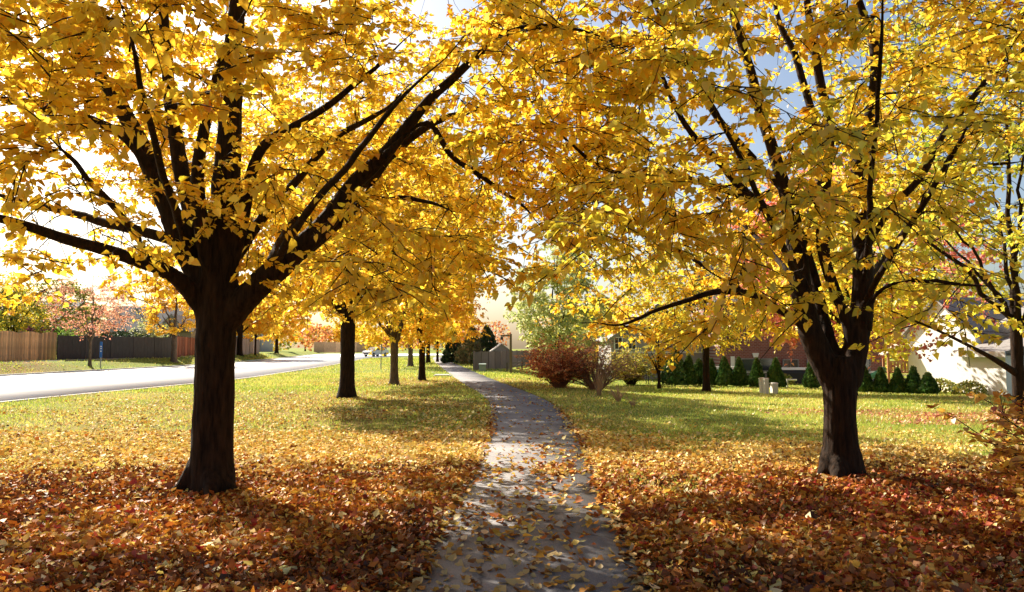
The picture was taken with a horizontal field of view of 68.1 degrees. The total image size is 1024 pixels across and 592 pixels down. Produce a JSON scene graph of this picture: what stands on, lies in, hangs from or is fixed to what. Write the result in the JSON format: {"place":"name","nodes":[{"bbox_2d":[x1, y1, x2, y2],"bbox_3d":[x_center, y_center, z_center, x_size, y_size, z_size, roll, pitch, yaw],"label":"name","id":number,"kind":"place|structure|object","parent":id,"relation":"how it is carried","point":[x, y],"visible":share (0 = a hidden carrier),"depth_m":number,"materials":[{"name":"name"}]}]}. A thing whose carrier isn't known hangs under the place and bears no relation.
{"place":"outdoors","nodes":[
{"label":"outdoors","id":0,"kind":"place"},
{"bbox_2d":[6,356,190,361],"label":"sidewalk","id":1,"kind":"structure","parent":0,"point":[62,360],"depth_m":51.12,"materials":[{"name":"concrete"}]},
{"bbox_2d":[0,354,442,400],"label":"road","id":2,"kind":"structure","parent":0,"point":[18,387],"depth_m":39.49,"materials":[{"name":"asphalt"}]},
{"bbox_2d":[0,356,399,402],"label":"kerb","id":3,"kind":"structure","parent":2,"relation":"on","point":[155,387],"depth_m":28.64,"materials":[{"name":"concrete"}]},
{"bbox_2d":[362,347,388,356],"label":"white car","id":4,"kind":"object","parent":2,"relation":"on","point":[377,352],"visible":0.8,"depth_m":120.05,"materials":[{"name":"white paint"}]},
{"bbox_2d":[0,348,1023,591],"bbox_3d":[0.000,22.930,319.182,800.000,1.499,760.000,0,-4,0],"label":"ground","id":5,"kind":"structure","parent":0,"point":[290,352],"depth_m":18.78,"materials":[{"name":"plant"}]},
{"bbox_2d":[0,271,49,330],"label":"oak tree","id":6,"kind":"object","parent":5,"relation":"on","point":[11,278],"visible":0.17,"depth_m":82.70,"materials":[{"name":"yellow plant"}]},
{"bbox_2d":[0,330,56,361],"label":"plank fence","id":7,"kind":"object","parent":5,"relation":"on","point":[26,346],"visible":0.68,"depth_m":51.74,"materials":[{"name":"brown wood"}]},
{"bbox_2d":[0,281,61,332],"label":"birch tree","id":8,"kind":"object","parent":5,"relation":"on","point":[23,321],"visible":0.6,"depth_m":62.72,"materials":[{"name":"yellow plant"}]},
{"bbox_2d":[21,322,53,333],"bbox_3d":[-38.392,3.551,60.938,2.866,2.972,2.790,2,-4,-22],"label":"plum bush","id":9,"kind":"object","parent":5,"relation":"on","point":[31,328],"visible":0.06,"depth_m":60.84,"materials":[{"name":"black plant"}]},
{"bbox_2d":[1,300,99,335],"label":"blue grey house","id":10,"kind":"structure","parent":5,"relation":"on","point":[70,329],"depth_m":90.14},
{"bbox_2d":[43,322,80,356],"bbox_3d":[-37.957,3.711,63.824,3.956,3.048,3.492,0,-4,0],"label":"green bush","id":11,"kind":"object","parent":5,"relation":"on","point":[63,332],"visible":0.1,"depth_m":63.78,"materials":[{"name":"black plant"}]},
{"bbox_2d":[23,277,105,335],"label":"oak tree","id":12,"kind":"object","parent":5,"relation":"on","point":[78,299],"visible":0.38,"depth_m":71.57,"materials":[{"name":"orange plant"}]},
{"bbox_2d":[33,270,142,366],"bbox_3d":[-29.030,1.500,51.852,6.632,6.814,6.528,0,-4,0],"label":"maple tree","id":13,"kind":"object","parent":5,"relation":"on","point":[91,332],"visible":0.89,"depth_m":51.69,"materials":[{"name":"pink plant"}]},
{"bbox_2d":[99,342,102,367],"bbox_3d":[-28.292,4.152,52.132,0.180,2.009,0.040,0,-4,0],"label":"marker post","id":14,"kind":"object","parent":5,"relation":"on","point":[100,353],"visible":0.93,"depth_m":52.14,"materials":[{"name":"blue"}]},
{"bbox_2d":[57,335,170,359],"bbox_3d":[-30.835,4.211,59.944,0.105,2.110,13.246,-1,-4,11],"label":"panel fence","id":15,"kind":"object","parent":5,"relation":"on","point":[69,347],"visible":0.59,"depth_m":59.07,"materials":[{"name":"wood"}]},
{"bbox_2d":[99,324,153,336],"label":"ivy hedge","id":16,"kind":"object","parent":5,"relation":"on","point":[121,334],"visible":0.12,"depth_m":70.03,"materials":[{"name":"green plant"}]},
{"bbox_2d":[100,306,195,337],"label":"grey house","id":17,"kind":"structure","parent":5,"relation":"on","point":[185,333],"depth_m":91.53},
{"bbox_2d":[130,318,169,336],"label":"pampas bush","id":18,"kind":"object","parent":5,"relation":"on","point":[143,326],"visible":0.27,"depth_m":73.55,"materials":[{"name":"plant"}]},
{"bbox_2d":[118,282,181,333],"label":"maple tree","id":19,"kind":"object","parent":5,"relation":"on","point":[141,310],"visible":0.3,"depth_m":79.03,"materials":[{"name":"yellow plant"}]},
{"bbox_2d":[0,354,313,375],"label":"kerb","id":20,"kind":"structure","parent":5,"relation":"on","point":[120,368],"depth_m":50.78,"materials":[{"name":"concrete"}]},
{"bbox_2d":[133,275,195,362],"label":"linden tree","id":21,"kind":"object","parent":5,"relation":"on","point":[173,331],"visible":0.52,"depth_m":63.57,"materials":[{"name":"orange plant"}]},
{"bbox_2d":[177,336,194,357],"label":"panel fence","id":22,"kind":"object","parent":5,"relation":"on","point":[185,346],"visible":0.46,"depth_m":74.10,"materials":[{"name":"wood"}]},
{"bbox_2d":[182,306,272,351],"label":"lilac house","id":23,"kind":"structure","parent":5,"relation":"on","point":[266,346],"depth_m":138.83,"materials":[{"name":"grey"}]},
{"bbox_2d":[235,338,259,354],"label":"panel fence","id":24,"kind":"object","parent":5,"relation":"on","point":[247,346],"visible":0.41,"depth_m":94.95,"materials":[{"name":"wood"}]},
{"bbox_2d":[236,273,288,355],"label":"maple tree","id":25,"kind":"object","parent":5,"relation":"on","point":[249,322],"visible":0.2,"depth_m":88.28,"materials":[{"name":"yellow plant"}]},
{"bbox_2d":[236,280,293,355],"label":"maple tree","id":26,"kind":"object","parent":5,"relation":"on","point":[276,330],"visible":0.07,"depth_m":95.96,"materials":[{"name":"yellow plant"}]},
{"bbox_2d":[254,300,312,352],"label":"maple tree","id":27,"kind":"object","parent":5,"relation":"on","point":[290,332],"visible":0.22,"depth_m":117.03,"materials":[{"name":"orange plant"}]},
{"bbox_2d":[291,323,321,350],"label":"maple tree","id":28,"kind":"object","parent":5,"relation":"on","point":[310,335],"visible":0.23,"depth_m":250.79,"materials":[{"name":"orange plant"}]},
{"bbox_2d":[317,325,340,341],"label":"maple tree","id":29,"kind":"object","parent":5,"relation":"on","point":[337,332],"visible":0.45,"depth_m":273.20,"materials":[{"name":"orange plant"}]},
{"bbox_2d":[314,342,366,353],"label":"panel fence","id":30,"kind":"object","parent":5,"relation":"on","point":[329,347],"visible":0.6,"depth_m":166.85,"materials":[{"name":"brown wood"}]},
{"bbox_2d":[183,53,519,398],"bbox_3d":[-4.909,-2.102,24.612,10.342,11.020,10.121,0,-4,0],"label":"linden tree","id":31,"kind":"object","parent":5,"relation":"on","point":[346,389],"visible":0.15,"depth_m":23.50,"materials":[{"name":"yellow plant"}]},
{"bbox_2d":[0,0,776,496],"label":"linden tree","id":32,"kind":"object","parent":5,"relation":"on","point":[210,242],"visible":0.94,"depth_m":7.91,"materials":[{"name":"yellow plant"}]},
{"bbox_2d":[303,126,496,384],"bbox_3d":[-5.168,-1.732,32.412,8.500,11.318,8.413,4,-5,-43],"label":"linden tree","id":33,"kind":"object","parent":5,"relation":"on","point":[393,334],"visible":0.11,"depth_m":32.06,"materials":[{"name":"yellow plant"}]},
{"bbox_2d":[375,271,477,366],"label":"linden tree","id":34,"kind":"object","parent":5,"relation":"on","point":[410,357],"depth_m":60.35,"materials":[{"name":"yellow plant"}]},
{"bbox_2d":[398,254,478,362],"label":"linden tree","id":35,"kind":"object","parent":5,"relation":"on","point":[427,355],"visible":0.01,"depth_m":73.61,"materials":[{"name":"yellow plant"}]},
{"bbox_2d":[380,151,506,380],"bbox_3d":[-4.036,-1.631,36.200,8.498,11.618,7.793,3,-5,-40],"label":"linden tree","id":36,"kind":"object","parent":5,"relation":"on","point":[422,373],"visible":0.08,"depth_m":35.93,"materials":[{"name":"yellow plant"}]},
{"bbox_2d":[440,331,460,362],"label":"arborvitae","id":37,"kind":"object","parent":5,"relation":"on","point":[447,356],"visible":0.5,"depth_m":71.39,"materials":[{"name":"green plant"}]},
{"bbox_2d":[430,301,480,348],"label":"linden tree","id":38,"kind":"object","parent":5,"relation":"on","point":[458,332],"visible":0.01,"depth_m":96.75,"materials":[{"name":"yellow plant"}]},
{"bbox_2d":[430,290,481,361],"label":"linden tree","id":39,"kind":"object","parent":5,"relation":"on","point":[437,353],"visible":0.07,"depth_m":79.51,"materials":[{"name":"yellow plant"}]},
{"bbox_2d":[453,326,485,364],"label":"spruce tree","id":40,"kind":"object","parent":5,"relation":"on","point":[464,355],"visible":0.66,"depth_m":65.10,"materials":[{"name":"green plant"}]},
{"bbox_2d":[479,363,485,370],"bbox_3d":[-1.928,4.693,49.559,0.470,0.570,0.480,0,-4,0],"label":"utility box","id":41,"kind":"object","parent":5,"relation":"on","point":[482,366],"visible":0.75,"depth_m":49.36,"materials":[{"name":"green"}]},
{"bbox_2d":[479,324,498,351],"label":"spruce tree","id":42,"kind":"object","parent":5,"relation":"on","point":[489,345],"visible":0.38,"depth_m":71.51,"materials":[{"name":"green plant"}]},
{"bbox_2d":[489,343,509,368],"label":"garden shed","id":43,"kind":"structure","parent":5,"relation":"on","point":[500,347],"depth_m":65.85,"materials":[{"name":"grey"}]},
{"bbox_2d":[473,350,534,370],"bbox_3d":[-0.013,5.282,62.485,0.105,1.610,23.173,-1,-4,13],"label":"board fence","id":44,"kind":"object","parent":5,"relation":"on","point":[496,359],"visible":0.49,"depth_m":57.66,"materials":[{"name":"wood"}]},
{"bbox_2d":[500,334,511,373],"bbox_3d":[-0.365,3.640,46.403,0.720,2.640,0.190,0,-4,0],"label":"lamp post","id":45,"kind":"object","parent":5,"relation":"on","point":[510,335],"visible":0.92,"depth_m":46.36,"materials":[{"name":"black"}]},
{"bbox_2d":[0,427,1023,588],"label":"leaf litter","id":46,"kind":"object","parent":5,"relation":"on","point":[140,517],"visible":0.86,"depth_m":7.25,"materials":[{"name":"plant"}]},
{"bbox_2d":[0,361,1023,464],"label":"leaf litter","id":47,"kind":"object","parent":5,"relation":"on","point":[242,424],"visible":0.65,"depth_m":15.57,"materials":[{"name":"plant"}]},
{"bbox_2d":[0,570,1023,591],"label":"leaf litter","id":48,"kind":"object","parent":5,"relation":"on","point":[292,584],"visible":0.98,"depth_m":4.97,"materials":[{"name":"plant"}]},
{"bbox_2d":[506,359,530,371],"bbox_3d":[0.818,5.537,60.643,0.100,0.820,19.166,0,-4,7],"label":"rail fence","id":49,"kind":"object","parent":5,"relation":"on","point":[507,367],"visible":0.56,"depth_m":55.85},
{"bbox_2d":[503,243,614,363],"bbox_3d":[2.716,0.931,47.519,6.335,9.017,6.344,4,-5,-43],"label":"willow tree","id":50,"kind":"object","parent":5,"relation":"on","point":[560,326],"visible":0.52,"depth_m":46.55,"materials":[{"name":"green plant"}]},
{"bbox_2d":[514,333,603,388],"bbox_3d":[1.839,2.590,29.547,3.577,2.340,3.579,0,-4,0],"label":"burning bush","id":51,"kind":"object","parent":5,"relation":"on","point":[544,365],"visible":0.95,"depth_m":29.08,"materials":[{"name":"brown plant"}]},
{"bbox_2d":[97,284,1023,369],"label":"distant woods","id":52,"kind":"object","parent":5,"relation":"on","point":[377,344],"visible":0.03,"depth_m":200.78,"materials":[{"name":"plant"}]},
{"bbox_2d":[551,332,647,389],"bbox_3d":[3.262,2.544,29.454,3.833,2.330,3.593,-2,-4,28],"label":"twiggy bush","id":53,"kind":"object","parent":5,"relation":"on","point":[607,368],"visible":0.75,"depth_m":29.32,"materials":[{"name":"brown plant"}]},
{"bbox_2d":[591,368,607,395],"bbox_3d":[2.869,2.811,25.009,0.680,1.000,0.739,0,-4,0],"label":"dry grass clump","id":54,"kind":"object","parent":5,"relation":"on","point":[599,386],"visible":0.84,"depth_m":24.97,"materials":[{"name":"beige"}]},
{"bbox_2d":[608,385,625,401],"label":"dry grass clump","id":55,"kind":"object","parent":5,"relation":"on","point":[619,397],"visible":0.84,"depth_m":22.35,"materials":[{"name":"beige"}]},
{"bbox_2d":[598,347,664,384],"bbox_3d":[7.510,4.435,47.985,4.173,2.400,4.441,4,-5,-43],"label":"green bush","id":56,"kind":"object","parent":5,"relation":"on","point":[641,368],"visible":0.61,"depth_m":47.53,"materials":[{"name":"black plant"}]},
{"bbox_2d":[625,396,640,406],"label":"dry grass clump","id":57,"kind":"object","parent":5,"relation":"on","point":[632,403],"visible":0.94,"depth_m":20.52,"materials":[{"name":"beige"}]},
{"bbox_2d":[596,304,702,378],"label":"grey house","id":58,"kind":"structure","parent":5,"relation":"on","point":[615,346],"depth_m":55.87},
{"bbox_2d":[614,337,622,349],"bbox_3d":[7.850,3.494,55.866,0.640,0.940,0.080,0,-4,0],"label":"window","id":59,"kind":"structure","parent":58,"relation":"in","point":[616,345],"depth_m":55.86,"materials":[{"name":"white"}]},
{"bbox_2d":[628,337,636,349],"bbox_3d":[8.850,3.494,55.866,0.640,0.940,0.080,0,-4,0],"label":"window","id":60,"kind":"structure","parent":58,"relation":"in","point":[632,346],"depth_m":55.85,"materials":[{"name":"white"}]},
{"bbox_2d":[640,313,676,389],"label":"orange tree","id":61,"kind":"object","parent":5,"relation":"on","point":[658,365],"visible":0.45,"depth_m":42.69,"materials":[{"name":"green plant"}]},
{"bbox_2d":[660,345,687,385],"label":"arborvitae","id":62,"kind":"object","parent":5,"relation":"on","point":[669,378],"visible":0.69,"depth_m":46.05,"materials":[{"name":"green plant"}]},
{"bbox_2d":[676,354,699,385],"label":"arborvitae","id":63,"kind":"object","parent":5,"relation":"on","point":[691,372],"visible":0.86,"depth_m":46.19,"materials":[{"name":"green plant"}]},
{"bbox_2d":[613,211,783,391],"bbox_3d":[10.123,0.077,40.345,9.552,10.350,10.341,0,-4,0],"label":"linden tree","id":64,"kind":"object","parent":5,"relation":"on","point":[706,385],"visible":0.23,"depth_m":39.26,"materials":[{"name":"yellow plant"}]},
{"bbox_2d":[694,358,702,385],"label":"arborvitae","id":65,"kind":"object","parent":5,"relation":"on","point":[698,364],"visible":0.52,"depth_m":47.17,"materials":[{"name":"green plant"}]},
{"bbox_2d":[702,358,717,385],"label":"arborvitae","id":66,"kind":"object","parent":5,"relation":"on","point":[713,373],"visible":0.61,"depth_m":46.23,"materials":[{"name":"green plant"}]},
{"bbox_2d":[715,355,735,385],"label":"arborvitae","id":67,"kind":"object","parent":5,"relation":"on","point":[725,376],"visible":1,"depth_m":45.30,"materials":[{"name":"green plant"}]},
{"bbox_2d":[432,0,1023,477],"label":"linden tree","id":68,"kind":"object","parent":5,"relation":"on","point":[800,220],"visible":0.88,"depth_m":7.78,"materials":[{"name":"yellow plant"}]},
{"bbox_2d":[733,356,748,386],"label":"arborvitae","id":69,"kind":"object","parent":5,"relation":"on","point":[741,376],"visible":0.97,"depth_m":45.30,"materials":[{"name":"green plant"}]},
{"bbox_2d":[748,357,765,387],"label":"arborvitae","id":70,"kind":"object","parent":5,"relation":"on","point":[756,372],"visible":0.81,"depth_m":44.45,"materials":[{"name":"green plant"}]},
{"bbox_2d":[758,377,763,392],"bbox_3d":[12.652,4.561,38.328,0.254,0.878,0.254,-2,-3,-9],"label":"utility pedestal","id":71,"kind":"object","parent":5,"relation":"on","point":[760,385],"visible":0.49,"depth_m":38.24,"materials":[{"name":"paint"}]},
{"bbox_2d":[762,378,768,393],"bbox_3d":[12.687,4.524,37.853,0.238,0.869,0.238,-1,-4,-9],"label":"utility pedestal","id":72,"kind":"object","parent":5,"relation":"on","point":[766,385],"visible":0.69,"depth_m":37.76,"materials":[{"name":"paint"}]},
{"bbox_2d":[769,382,777,393],"bbox_3d":[13.252,4.685,38.323,0.330,0.629,0.330,1,-4,-9],"label":"utility pedestal","id":73,"kind":"object","parent":5,"relation":"on","point":[773,387],"visible":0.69,"depth_m":38.19,"materials":[{"name":"paint"}]},
{"bbox_2d":[767,357,786,386],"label":"arborvitae","id":74,"kind":"object","parent":5,"relation":"on","point":[775,373],"visible":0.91,"depth_m":43.93,"materials":[{"name":"green plant"}]},
{"bbox_2d":[684,259,883,380],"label":"brick house","id":75,"kind":"structure","parent":5,"relation":"on","point":[757,347],"depth_m":51.86,"materials":[{"name":"red"}]},
{"bbox_2d":[735,358,772,370],"bbox_3d":[16.625,4.696,51.717,2.790,0.890,0.080,0,-4,0],"label":"window","id":76,"kind":"structure","parent":75,"relation":"in","point":[765,363],"depth_m":51.73,"materials":[{"name":"grey glass"}]},
{"bbox_2d":[782,359,798,366],"bbox_3d":[19.025,4.971,51.699,1.090,1.340,0.080,0,-4,0],"label":"window","id":77,"kind":"structure","parent":75,"relation":"in","point":[785,361],"depth_m":51.73,"materials":[{"name":"grey glass"}]},
{"bbox_2d":[866,357,870,370],"bbox_3d":[23.900,4.621,51.722,1.140,1.040,0.080,0,-4,0],"label":"window","id":78,"kind":"structure","parent":75,"relation":"in","point":[868,363],"depth_m":51.72,"materials":[{"name":"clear glass"}]},
{"bbox_2d":[784,374,795,384],"bbox_3d":[17.291,5.328,48.652,1.748,0.833,1.577,0,-4,0],"label":"bench","id":79,"kind":"object","parent":5,"relation":"on","point":[789,377],"visible":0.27,"depth_m":48.19,"materials":[{"name":"brown wood"}]},
{"bbox_2d":[781,367,806,383],"bbox_3d":[18.200,5.184,49.365,2.200,1.064,0.660,0,-4,0],"label":"patio box","id":80,"kind":"object","parent":5,"relation":"on","point":[797,373],"visible":0.27,"depth_m":49.07,"materials":[{"name":"black"}]},
{"bbox_2d":[801,361,820,388],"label":"arborvitae","id":81,"kind":"object","parent":5,"relation":"on","point":[810,380],"visible":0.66,"depth_m":43.09,"materials":[{"name":"green plant"}]},
{"bbox_2d":[699,156,1009,372],"bbox_3d":[15.887,-0.914,35.962,13.268,11.567,13.023,4,-5,-44],"label":"maple tree","id":82,"kind":"object","parent":5,"relation":"on","point":[792,341],"visible":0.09,"depth_m":34.78,"materials":[{"name":"yellow plant"}]},
{"bbox_2d":[858,365,872,391],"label":"arborvitae","id":83,"kind":"object","parent":5,"relation":"on","point":[867,384],"visible":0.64,"depth_m":38.94,"materials":[{"name":"green plant"}]},
{"bbox_2d":[871,366,888,392],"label":"arborvitae","id":84,"kind":"object","parent":5,"relation":"on","point":[880,382],"visible":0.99,"depth_m":38.57,"materials":[{"name":"green plant"}]},
{"bbox_2d":[766,173,1011,362],"bbox_3d":[13.380,-0.179,28.609,7.482,8.612,7.084,0,-4,0],"label":"linden tree","id":85,"kind":"object","parent":5,"relation":"on","point":[847,295],"visible":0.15,"depth_m":27.42,"materials":[{"name":"yellow plant"}]},
{"bbox_2d":[871,344,910,381],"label":"play tower","id":86,"kind":"structure","parent":5,"relation":"on","point":[889,365],"depth_m":42.86,"materials":[{"name":"brown wood"}]},
{"bbox_2d":[887,367,904,392],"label":"arborvitae","id":87,"kind":"object","parent":5,"relation":"on","point":[896,383],"visible":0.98,"depth_m":38.15,"materials":[{"name":"green plant"}]},
{"bbox_2d":[902,365,920,393],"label":"arborvitae","id":88,"kind":"object","parent":5,"relation":"on","point":[910,384],"visible":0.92,"depth_m":37.71,"materials":[{"name":"green plant"}]},
{"bbox_2d":[801,0,1023,418],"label":"maple tree","id":89,"kind":"object","parent":5,"relation":"on","point":[1012,314],"visible":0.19,"depth_m":16.80,"materials":[{"name":"yellow plant"}]},
{"bbox_2d":[916,371,939,393],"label":"arborvitae","id":90,"kind":"object","parent":5,"relation":"on","point":[927,383],"visible":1,"depth_m":37.11,"materials":[{"name":"green plant"}]},
{"bbox_2d":[935,377,956,393],"bbox_3d":[21.832,4.583,38.561,1.897,0.933,1.791,0,-4,0],"label":"clipped bush","id":91,"kind":"object","parent":5,"relation":"on","point":[941,382],"visible":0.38,"depth_m":38.19,"materials":[{"name":"green plant"}]},
{"bbox_2d":[873,191,1023,332],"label":"maple tree","id":92,"kind":"object","parent":5,"relation":"on","point":[987,291],"visible":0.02,"depth_m":48.93,"materials":[{"name":"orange plant"}]},
{"bbox_2d":[901,297,1023,395],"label":"white house","id":93,"kind":"structure","parent":5,"relation":"on","point":[951,364],"depth_m":38.95,"materials":[{"name":"paint"}]},
{"bbox_2d":[951,380,988,394],"bbox_3d":[21.996,4.442,36.490,1.716,0.883,1.534,0,-4,0],"label":"clipped bush","id":94,"kind":"object","parent":5,"relation":"on","point":[966,386],"visible":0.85,"depth_m":36.25,"materials":[{"name":"green plant"}]},
{"bbox_2d":[926,386,1023,521],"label":"edge shrub","id":95,"kind":"object","parent":5,"relation":"on","point":[1015,463],"visible":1,"depth_m":6.71,"materials":[{"name":"orange plant"}]},
{"bbox_2d":[0,0,1023,348],"label":"sky","id":96,"kind":"structure","parent":0,"point":[495,311],"materials":[{"name":"white"}]},
{"bbox_2d":[399,357,653,591],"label":"path","id":97,"kind":"structure","parent":0,"point":[595,575],"depth_m":7.21,"materials":[{"name":"concrete"}]},
{"bbox_2d":[409,580,420,587],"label":"fallen leaf","id":98,"kind":"object","parent":97,"relation":"on","point":[415,582],"visible":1,"depth_m":5.07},
{"bbox_2d":[412,577,422,584],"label":"fallen leaf","id":99,"kind":"object","parent":98,"relation":"on","point":[420,579],"visible":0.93,"depth_m":5.12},
{"bbox_2d":[448,553,456,560],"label":"fallen leaf","id":100,"kind":"object","parent":97,"relation":"on","point":[452,557],"visible":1,"depth_m":5.68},
{"bbox_2d":[451,549,463,554],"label":"fallen leaf","id":101,"kind":"object","parent":97,"relation":"on","point":[458,552],"visible":0.86,"depth_m":5.91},
{"bbox_2d":[455,559,463,565],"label":"fallen leaf","id":102,"kind":"object","parent":97,"relation":"on","point":[460,563],"visible":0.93,"depth_m":5.61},
{"bbox_2d":[505,578,516,585],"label":"fallen leaf","id":103,"kind":"object","parent":97,"relation":"on","point":[510,581],"visible":1,"depth_m":5.12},
{"bbox_2d":[511,559,521,564],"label":"fallen leaf","id":104,"kind":"object","parent":97,"relation":"on","point":[516,563],"visible":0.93,"depth_m":5.64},
{"bbox_2d":[384,387,668,591],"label":"leaf litter","id":105,"kind":"object","parent":97,"relation":"on","point":[630,541],"visible":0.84,"depth_m":7.69,"materials":[{"name":"plant"}]},
{"bbox_2d":[533,583,541,590],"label":"fallen leaf","id":106,"kind":"object","parent":97,"relation":"on","point":[535,585],"visible":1,"depth_m":5.04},
{"bbox_2d":[550,565,559,571],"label":"fallen leaf","id":107,"kind":"object","parent":97,"relation":"on","point":[554,569],"visible":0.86,"depth_m":5.43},
{"bbox_2d":[560,564,570,570],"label":"fallen leaf","id":108,"kind":"object","parent":97,"relation":"on","point":[563,567],"visible":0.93,"depth_m":5.46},
{"bbox_2d":[570,574,580,578],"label":"fallen leaf","id":109,"kind":"object","parent":97,"relation":"on","point":[576,576],"visible":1,"depth_m":5.24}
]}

